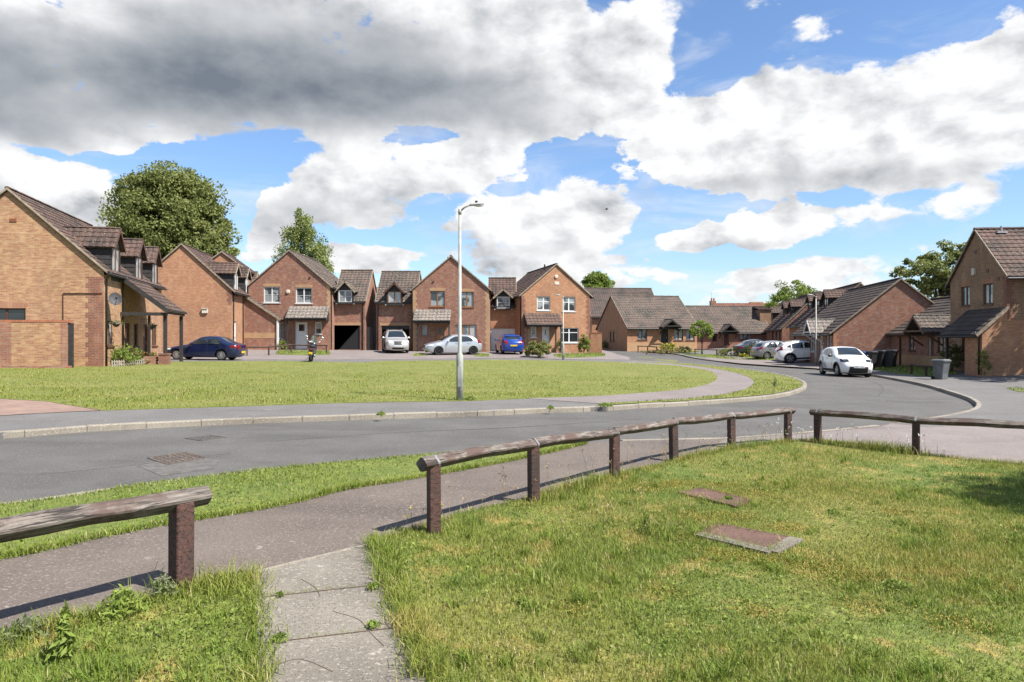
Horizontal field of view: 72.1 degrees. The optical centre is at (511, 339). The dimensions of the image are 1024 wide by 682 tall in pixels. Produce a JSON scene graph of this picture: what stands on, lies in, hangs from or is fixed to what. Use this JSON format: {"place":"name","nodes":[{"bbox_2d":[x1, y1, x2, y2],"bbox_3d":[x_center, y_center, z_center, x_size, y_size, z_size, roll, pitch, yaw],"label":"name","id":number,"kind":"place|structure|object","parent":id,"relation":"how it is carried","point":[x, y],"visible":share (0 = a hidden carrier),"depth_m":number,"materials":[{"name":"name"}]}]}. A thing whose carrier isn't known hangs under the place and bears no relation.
{"place":"outdoors","nodes":[
{"label":"outdoors","id":0,"kind":"place"},
{"bbox_2d":[0,399,95,414],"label":"brick drive","id":1,"kind":"structure","parent":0,"point":[10,407],"depth_m":14.65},
{"bbox_2d":[0,572,259,681],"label":"lawn","id":2,"kind":"structure","parent":0,"point":[168,648],"depth_m":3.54,"materials":[{"name":"green plant"}]},
{"bbox_2d":[0,613,57,645],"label":"weed","id":3,"kind":"object","parent":2,"relation":"on","point":[26,622],"visible":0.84,"depth_m":3.63,"materials":[{"name":"green plant"}]},
{"bbox_2d":[44,599,79,661],"bbox_3d":[-2.145,1.412,3.364,0.158,0.326,0.151,0,0,0],"label":"weed","id":4,"kind":"object","parent":2,"relation":"on","point":[65,640],"visible":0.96,"depth_m":3.35,"materials":[{"name":"green plant"}]},
{"bbox_2d":[0,485,212,591],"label":"knee rail fence","id":5,"kind":"object","parent":2,"relation":"on","point":[178,505],"visible":0.93,"depth_m":4.12,"materials":[{"name":"brown wood"}]},
{"bbox_2d":[91,584,151,623],"bbox_3d":[-2.177,1.466,3.920,0.309,0.214,0.278,0,0,42],"label":"weed","id":6,"kind":"object","parent":2,"relation":"on","point":[120,601],"visible":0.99,"depth_m":3.90,"materials":[{"name":"green plant"}]},
{"bbox_2d":[0,565,245,651],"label":"edge grass","id":7,"kind":"structure","parent":2,"relation":"on","point":[53,623],"depth_m":3.82,"materials":[{"name":"green plant"}]},
{"bbox_2d":[47,574,257,681],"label":"clover","id":8,"kind":"object","parent":2,"relation":"on","point":[158,629],"visible":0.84,"depth_m":3.65,"materials":[{"name":"green plant"}]},
{"bbox_2d":[140,573,181,599],"bbox_3d":[-2.096,1.488,4.204,0.228,0.172,0.224,0,0,38],"label":"weed","id":9,"kind":"object","parent":2,"relation":"on","point":[159,584],"visible":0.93,"depth_m":4.19,"materials":[{"name":"green plant"}]},
{"bbox_2d":[112,552,270,615],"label":"edge grass","id":10,"kind":"structure","parent":2,"relation":"on","point":[214,579],"depth_m":4.29,"materials":[{"name":"green plant"}]},
{"bbox_2d":[212,555,288,681],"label":"edge grass","id":11,"kind":"structure","parent":2,"relation":"on","point":[258,677],"depth_m":3.67,"materials":[{"name":"green plant"}]},
{"bbox_2d":[0,441,589,559],"bbox_3d":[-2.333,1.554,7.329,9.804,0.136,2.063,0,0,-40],"label":"verge","id":12,"kind":"structure","parent":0,"point":[44,506],"depth_m":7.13,"materials":[{"name":"green plant"}]},
{"bbox_2d":[250,545,426,681],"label":"concrete path","id":13,"kind":"structure","parent":0,"point":[359,657],"depth_m":3.87,"materials":[{"name":"grey concrete"}]},
{"bbox_2d":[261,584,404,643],"bbox_3d":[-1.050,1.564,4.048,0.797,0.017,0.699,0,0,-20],"label":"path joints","id":14,"kind":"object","parent":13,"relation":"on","point":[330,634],"visible":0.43,"depth_m":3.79,"materials":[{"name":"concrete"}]},
{"bbox_2d":[0,359,717,410],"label":"green lawn","id":15,"kind":"structure","parent":0,"point":[420,367],"depth_m":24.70,"materials":[{"name":"green plant"}]},
{"bbox_2d":[109,343,142,364],"bbox_3d":[-18.532,0.757,33.720,1.512,1.160,1.581,0,0,-36],"label":"leafy shrub","id":16,"kind":"object","parent":15,"relation":"on","point":[125,353],"visible":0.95,"depth_m":33.53,"materials":[{"name":"green plant"}]},
{"bbox_2d":[143,353,171,363],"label":"brick wall","id":17,"kind":"structure","parent":15,"relation":"on","point":[164,358],"depth_m":35.13,"materials":[{"name":"red brick"}]},
{"bbox_2d":[305,335,323,361],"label":"motorcycle","id":18,"kind":"object","parent":15,"relation":"on","point":[312,349],"visible":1,"depth_m":41.91,"materials":[{"name":"metal"}]},
{"bbox_2d":[456,201,483,399],"bbox_3d":[-1.040,-0.862,17.549,0.691,5.186,0.180,0,0,0],"label":"street lamp","id":19,"kind":"object","parent":15,"relation":"on","point":[459,375],"visible":0.97,"depth_m":17.51,"materials":[{"name":"grey metal"}]},
{"bbox_2d":[162,349,629,360],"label":"driveway","id":20,"kind":"structure","parent":0,"point":[374,354],"depth_m":50.39,"materials":[{"name":"grey asphalt"}]},
{"bbox_2d":[167,336,245,359],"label":"parked car","id":21,"kind":"object","parent":20,"relation":"on","point":[221,348],"visible":0.91,"depth_m":41.78,"materials":[{"name":"blue paint"}]},
{"bbox_2d":[244,297,284,349],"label":"lean to","id":22,"kind":"object","parent":20,"relation":"on","point":[262,324],"visible":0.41,"depth_m":56.00,"materials":[{"name":"red brick"}]},
{"bbox_2d":[382,329,409,352],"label":"parked car","id":23,"kind":"object","parent":20,"relation":"on","point":[395,340],"visible":1,"depth_m":52.97,"materials":[{"name":"paint"}]},
{"bbox_2d":[423,334,481,354],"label":"parked car","id":24,"kind":"object","parent":20,"relation":"on","point":[471,345],"visible":0.94,"depth_m":51.84,"materials":[{"name":"silver paint"}]},
{"bbox_2d":[495,334,523,353],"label":"parked car","id":25,"kind":"object","parent":20,"relation":"on","point":[509,343],"visible":1,"depth_m":53.04,"materials":[{"name":"blue paint"}]},
{"bbox_2d":[524,340,551,356],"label":"garden shrub","id":26,"kind":"object","parent":20,"relation":"on","point":[541,348],"visible":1,"depth_m":50.44,"materials":[{"name":"green plant"}]},
{"bbox_2d":[0,358,802,438],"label":"footpath","id":27,"kind":"structure","parent":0,"point":[37,420],"depth_m":14.82,"materials":[{"name":"grey asphalt"}]},
{"bbox_2d":[0,422,942,640],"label":"footpath","id":28,"kind":"structure","parent":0,"point":[82,573],"depth_m":5.67,"materials":[{"name":"grey asphalt"}]},
{"bbox_2d":[0,350,974,502],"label":"road","id":29,"kind":"structure","parent":0,"point":[25,462],"depth_m":12.14,"materials":[{"name":"grey asphalt"}]},
{"bbox_2d":[147,452,206,464],"bbox_3d":[-4.543,1.650,9.549,0.821,0.098,0.591,0,0,42],"label":"road cover","id":30,"kind":"object","parent":29,"relation":"on","point":[174,458],"visible":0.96,"depth_m":9.52,"materials":[{"name":"metal"}]},
{"bbox_2d":[139,458,220,475],"bbox_3d":[-4.274,1.619,9.089,1.126,0.013,0.996,0,0,40],"label":"road patch","id":31,"kind":"object","parent":29,"relation":"on","point":[160,469],"visible":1,"depth_m":8.93,"materials":[{"name":"grey asphalt"}]},
{"bbox_2d":[0,360,806,438],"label":"kerb","id":32,"kind":"structure","parent":29,"relation":"on","point":[136,425],"depth_m":14.09,"materials":[{"name":"grey concrete"}]},
{"bbox_2d":[819,346,872,376],"bbox_3d":[17.693,1.167,37.371,2.084,1.550,3.951,1,0,6],"label":"parked car","id":33,"kind":"object","parent":29,"relation":"on","point":[838,360],"visible":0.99,"depth_m":36.41,"materials":[{"name":"white paint"}]},
{"bbox_2d":[0,0,1023,304],"label":"sky","id":34,"kind":"structure","parent":0,"point":[731,149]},
{"bbox_2d":[529,362,753,402],"bbox_3d":[7.196,1.628,32.592,7.117,0.168,32.015,0,0,13],"label":"footpath loop","id":35,"kind":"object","parent":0,"point":[725,382],"visible":0.91,"depth_m":21.64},
{"bbox_2d":[639,357,676,360],"bbox_3d":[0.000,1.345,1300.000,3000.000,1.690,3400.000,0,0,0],"label":"ground","id":36,"kind":"structure","parent":0,"point":[658,359],"depth_m":58.70,"materials":[{"name":"beige concrete"}]},
{"bbox_2d":[0,320,73,367],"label":"garden wall","id":37,"kind":"structure","parent":36,"relation":"on","point":[37,343],"depth_m":30.26,"materials":[{"name":"orange brick"}]},
{"bbox_2d":[0,186,186,366],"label":"chalet house","id":38,"kind":"structure","parent":36,"relation":"on","point":[56,264],"depth_m":32.19,"materials":[{"name":"orange brick"}]},
{"bbox_2d":[0,308,25,319],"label":"window","id":39,"kind":"structure","parent":38,"relation":"in","point":[5,313],"depth_m":31.55,"materials":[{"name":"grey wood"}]},
{"bbox_2d":[95,159,242,258],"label":"lime tree","id":40,"kind":"object","parent":36,"relation":"on","point":[166,211],"visible":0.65,"depth_m":62.96,"materials":[{"name":"green plant"}]},
{"bbox_2d":[158,243,258,351],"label":"chalet house","id":41,"kind":"structure","parent":36,"relation":"on","point":[206,292],"depth_m":51.71,"materials":[{"name":"orange brick"}]},
{"bbox_2d":[212,250,254,282],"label":"roof gable","id":42,"kind":"structure","parent":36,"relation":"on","point":[221,256],"depth_m":58.13,"materials":[{"name":"orange brick"}]},
{"bbox_2d":[271,207,335,273],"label":"birch tree","id":43,"kind":"object","parent":36,"relation":"on","point":[301,235],"visible":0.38,"depth_m":79.12,"materials":[{"name":"green plant"}]},
{"bbox_2d":[250,544,366,573],"bbox_3d":[-1.518,1.641,4.922,0.055,0.180,1.389,0,0,43],"label":"path edging","id":44,"kind":"object","parent":36,"relation":"on","point":[309,558],"visible":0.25,"depth_m":5.01,"materials":[{"name":"grey concrete"}]},
{"bbox_2d":[247,249,376,349],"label":"brick house","id":45,"kind":"structure","parent":36,"relation":"on","point":[302,295],"depth_m":57.07,"materials":[{"name":"brown brick"}]},
{"bbox_2d":[264,287,279,302],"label":"window","id":46,"kind":"structure","parent":45,"relation":"in","point":[271,294],"depth_m":57.10,"materials":[{"name":"white plastic"}]},
{"bbox_2d":[296,322,307,348],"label":"door","id":47,"kind":"structure","parent":45,"relation":"in","point":[301,327],"depth_m":57.08,"materials":[{"name":"white plastic"}]},
{"bbox_2d":[295,288,312,303],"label":"window","id":48,"kind":"structure","parent":45,"relation":"in","point":[303,295],"depth_m":57.10,"materials":[{"name":"white plastic"}]},
{"bbox_2d":[338,326,359,349],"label":"garage door","id":49,"kind":"structure","parent":45,"relation":"in","point":[353,342],"depth_m":58.40,"materials":[{"name":"metal"}]},
{"bbox_2d":[375,255,493,351],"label":"brick house","id":50,"kind":"structure","parent":36,"relation":"on","point":[417,309],"depth_m":57.00,"materials":[{"name":"brown brick"}]},
{"bbox_2d":[429,291,445,306],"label":"window","id":51,"kind":"structure","parent":50,"relation":"in","point":[437,298],"depth_m":57.10,"materials":[{"name":"brown wood"}]},
{"bbox_2d":[462,292,473,307],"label":"window","id":52,"kind":"structure","parent":50,"relation":"in","point":[467,297],"depth_m":57.10,"materials":[{"name":"brown wood"}]},
{"bbox_2d":[488,263,593,352],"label":"brick house","id":53,"kind":"structure","parent":36,"relation":"on","point":[528,307],"depth_m":59.59,"materials":[{"name":"brown brick"}]},
{"bbox_2d":[491,329,514,350],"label":"garage door","id":54,"kind":"structure","parent":53,"relation":"in","point":[495,333],"depth_m":60.61,"materials":[{"name":"white plastic"}]},
{"bbox_2d":[536,296,550,310],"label":"window","id":55,"kind":"structure","parent":53,"relation":"in","point":[543,302],"depth_m":59.08,"materials":[{"name":"white plastic"}]},
{"bbox_2d":[562,328,577,342],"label":"window","id":56,"kind":"structure","parent":53,"relation":"in","point":[570,334],"depth_m":59.71,"materials":[{"name":"white plastic"}]},
{"bbox_2d":[590,332,601,352],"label":"garden wall","id":57,"kind":"structure","parent":36,"relation":"on","point":[596,342],"depth_m":59.95,"materials":[{"name":"orange brick"}]},
{"bbox_2d":[580,271,615,287],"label":"round tree","id":58,"kind":"object","parent":36,"relation":"on","point":[597,279],"visible":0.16,"depth_m":102.17,"materials":[{"name":"green plant"}]},
{"bbox_2d":[584,287,653,331],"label":"tiled house","id":59,"kind":"structure","parent":36,"relation":"on","point":[599,301],"depth_m":93.86,"materials":[{"name":"tile"}]},
{"bbox_2d":[595,295,697,351],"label":"bungalow","id":60,"kind":"object","parent":36,"relation":"on","point":[630,323],"visible":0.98,"depth_m":75.08,"materials":[{"name":"orange brick"}]},
{"bbox_2d":[685,305,768,348],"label":"bungalow","id":61,"kind":"object","parent":36,"relation":"on","point":[732,325],"visible":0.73,"depth_m":83.37,"materials":[{"name":"tile"}]},
{"bbox_2d":[709,292,780,305],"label":"distant house","id":62,"kind":"structure","parent":36,"relation":"on","point":[711,302],"depth_m":119.19,"materials":[{"name":"beige brick"}]},
{"bbox_2d":[620,425,879,440],"bbox_3d":[4.540,1.730,12.341,6.126,0.267,0.467,0,0,-27],"label":"kerb mouth","id":63,"kind":"object","parent":36,"relation":"on","point":[750,436],"visible":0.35,"depth_m":11.88},
{"bbox_2d":[763,280,817,307],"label":"leafy tree","id":64,"kind":"object","parent":36,"relation":"on","point":[784,293],"visible":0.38,"depth_m":99.09,"materials":[{"name":"green plant"}]},
{"bbox_2d":[666,352,981,422],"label":"kerb","id":65,"kind":"structure","parent":36,"relation":"on","point":[976,403],"depth_m":27.80,"materials":[{"name":"grey concrete"}]},
{"bbox_2d":[888,239,966,297],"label":"broad tree","id":66,"kind":"object","parent":36,"relation":"on","point":[927,285],"visible":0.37,"depth_m":58.91,"materials":[{"name":"green plant"}]},
{"bbox_2d":[937,226,1023,376],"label":"brick house","id":67,"kind":"structure","parent":36,"relation":"on","point":[985,283],"depth_m":34.09,"materials":[{"name":"brown brick"}]},
{"bbox_2d":[981,283,992,305],"bbox_3d":[23.418,-2.181,34.549,0.230,1.069,0.950,0,0,6],"label":"window","id":68,"kind":"structure","parent":67,"relation":"in","point":[988,287],"depth_m":34.58,"materials":[{"name":"white glass"}]},
{"bbox_2d":[599,362,802,403],"bbox_3d":[8.973,1.649,32.578,7.434,0.185,33.542,0,0,11],"label":"verge loop","id":69,"kind":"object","parent":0,"point":[745,372],"visible":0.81,"depth_m":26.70,"materials":[{"name":"green plant"}]},
{"bbox_2d":[381,439,1023,681],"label":"lawn","id":70,"kind":"structure","parent":0,"point":[845,617],"depth_m":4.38,"materials":[{"name":"green plant"}]},
{"bbox_2d":[352,528,463,681],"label":"edge grass","id":71,"kind":"structure","parent":70,"relation":"on","point":[378,552],"depth_m":3.89,"materials":[{"name":"green plant"}]},
{"bbox_2d":[416,407,795,533],"bbox_3d":[1.743,1.419,8.570,0.540,0.971,7.782,0,0,42],"label":"knee rail fence","id":72,"kind":"object","parent":70,"relation":"on","point":[431,465],"visible":0.94,"depth_m":6.92,"materials":[{"name":"brown wood"}]},
{"bbox_2d":[420,421,807,523],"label":"wildflowers","id":73,"kind":"object","parent":70,"relation":"on","point":[596,473],"visible":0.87,"depth_m":7.77,"materials":[{"name":"green plant"}]},
{"bbox_2d":[559,479,721,565],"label":"wildflowers","id":74,"kind":"object","parent":70,"relation":"on","point":[649,509],"visible":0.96,"depth_m":5.96,"materials":[{"name":"green plant"}]},
{"bbox_2d":[373,435,1023,539],"bbox_3d":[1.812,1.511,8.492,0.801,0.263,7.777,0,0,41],"label":"edge grass","id":75,"kind":"structure","parent":70,"relation":"on","point":[469,517],"depth_m":7.39,"materials":[{"name":"green plant"}]},
{"bbox_2d":[386,462,1023,681],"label":"clover","id":76,"kind":"object","parent":70,"relation":"on","point":[756,628],"visible":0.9,"depth_m":4.62,"materials":[{"name":"green plant"}]},
{"bbox_2d":[673,484,754,508],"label":"edge grass","id":77,"kind":"structure","parent":70,"relation":"on","point":[691,488],"depth_m":7.05,"materials":[{"name":"green plant"}]},
{"bbox_2d":[678,487,750,507],"bbox_3d":[2.064,1.623,7.075,0.403,0.106,0.730,0,0,-37],"label":"manhole cover","id":78,"kind":"object","parent":70,"relation":"on","point":[715,495],"visible":0.52,"depth_m":7.08,"materials":[{"name":"metal"}]},
{"bbox_2d":[695,523,802,554],"bbox_3d":[1.861,1.623,5.596,0.722,0.110,0.572,0,0,38],"label":"manhole cover","id":79,"kind":"object","parent":70,"relation":"on","point":[743,534],"visible":0.64,"depth_m":5.58,"materials":[{"name":"concrete"}]},
{"bbox_2d":[692,517,806,553],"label":"edge grass","id":80,"kind":"structure","parent":70,"relation":"on","point":[713,521],"depth_m":5.69,"materials":[{"name":"green plant"}]},
{"bbox_2d":[747,418,944,458],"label":"wildflowers","id":81,"kind":"object","parent":70,"relation":"on","point":[848,432],"visible":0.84,"depth_m":10.74,"materials":[{"name":"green plant"}]},
{"bbox_2d":[801,434,943,456],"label":"edge grass","id":82,"kind":"structure","parent":70,"relation":"on","point":[876,446],"depth_m":10.52,"materials":[{"name":"green plant"}]},
{"bbox_2d":[876,577,921,596],"bbox_3d":[2.483,1.596,4.560,0.268,0.105,0.264,0,0,43],"label":"weed","id":83,"kind":"object","parent":70,"relation":"on","point":[892,582],"visible":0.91,"depth_m":4.54,"materials":[{"name":"green plant"}]},
{"bbox_2d":[809,408,1023,454],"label":"knee rail fence","id":84,"kind":"object","parent":70,"relation":"on","point":[914,421],"visible":0.94,"depth_m":10.11,"materials":[{"name":"brown wood"}]},
{"bbox_2d":[686,354,774,359],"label":"verge","id":85,"kind":"structure","parent":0,"point":[729,358],"depth_m":62.13,"materials":[{"name":"green plant"}]},
{"bbox_2d":[733,339,761,355],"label":"parked car","id":86,"kind":"object","parent":85,"relation":"on","point":[741,347],"visible":0.39,"depth_m":63.70,"materials":[{"name":"paint"}]},
{"bbox_2d":[750,341,784,358],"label":"parked car","id":87,"kind":"object","parent":85,"relation":"on","point":[764,349],"visible":0.56,"depth_m":59.04,"materials":[{"name":"paint"}]},
{"bbox_2d":[705,352,818,368],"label":"forecourt","id":88,"kind":"structure","parent":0,"point":[800,363],"depth_m":53.85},
{"bbox_2d":[773,340,809,362],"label":"parked car","id":89,"kind":"object","parent":88,"relation":"on","point":[792,351],"visible":0.58,"depth_m":52.35,"materials":[{"name":"white paint"}]},
{"bbox_2d":[640,348,1023,426],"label":"pavement","id":90,"kind":"structure","parent":0,"point":[996,400],"depth_m":25.82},
{"bbox_2d":[688,320,713,353],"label":"street tree","id":91,"kind":"object","parent":90,"relation":"on","point":[708,329],"visible":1,"depth_m":67.85,"materials":[{"name":"green plant"}]},
{"bbox_2d":[769,298,796,324],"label":"terrace house","id":92,"kind":"structure","parent":90,"relation":"on","point":[777,311],"depth_m":85.06,"materials":[{"name":"orange brick"}]},
{"bbox_2d":[752,306,772,324],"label":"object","id":93,"kind":"object","parent":92,"relation":"on","point":[763,313],"visible":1,"depth_m":84.00,"materials":[{"name":"brown brick"}]},
{"bbox_2d":[763,291,819,341],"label":"terrace house","id":94,"kind":"structure","parent":90,"relation":"on","point":[776,329],"depth_m":74.64,"materials":[{"name":"tile"}]},
{"bbox_2d":[785,282,863,341],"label":"terrace house","id":95,"kind":"structure","parent":90,"relation":"on","point":[826,298],"depth_m":65.19,"materials":[{"name":"orange brick"}]},
{"bbox_2d":[791,277,934,363],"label":"terrace house","id":96,"kind":"structure","parent":90,"relation":"on","point":[866,317],"depth_m":45.73,"materials":[{"name":"red brick"}]},
{"bbox_2d":[885,296,949,368],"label":"link bungalow","id":97,"kind":"object","parent":90,"relation":"on","point":[915,340],"visible":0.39,"depth_m":41.24,"materials":[{"name":"red brick"}]},
{"bbox_2d":[930,359,951,379],"bbox_3d":[19.886,1.416,32.661,0.558,0.968,0.736,0,0,-20],"label":"wheelie bin","id":98,"kind":"object","parent":90,"relation":"on","point":[940,369],"visible":0.97,"depth_m":32.45,"materials":[{"name":"grey plastic"}]},
{"bbox_2d":[710,423,1023,463],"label":"forecourt","id":99,"kind":"structure","parent":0,"point":[981,442],"depth_m":11.94,"materials":[{"name":"grey asphalt"}]},
{"bbox_2d":[873,364,958,376],"bbox_3d":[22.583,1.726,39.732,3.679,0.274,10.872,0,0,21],"label":"verge","id":100,"kind":"structure","parent":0,"point":[901,372],"depth_m":38.92,"materials":[{"name":"green plant"}]},
{"bbox_2d":[884,349,898,366],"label":"wheelie bin","id":101,"kind":"object","parent":100,"relation":"on","point":[890,357],"visible":0.93,"depth_m":42.19,"materials":[{"name":"black plastic"}]},
{"bbox_2d":[938,340,964,370],"bbox_3d":[23.114,0.899,36.967,1.245,1.718,1.247,0,0,0],"label":"bush","id":102,"kind":"object","parent":100,"relation":"on","point":[956,351],"visible":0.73,"depth_m":36.86,"materials":[{"name":"green plant"}]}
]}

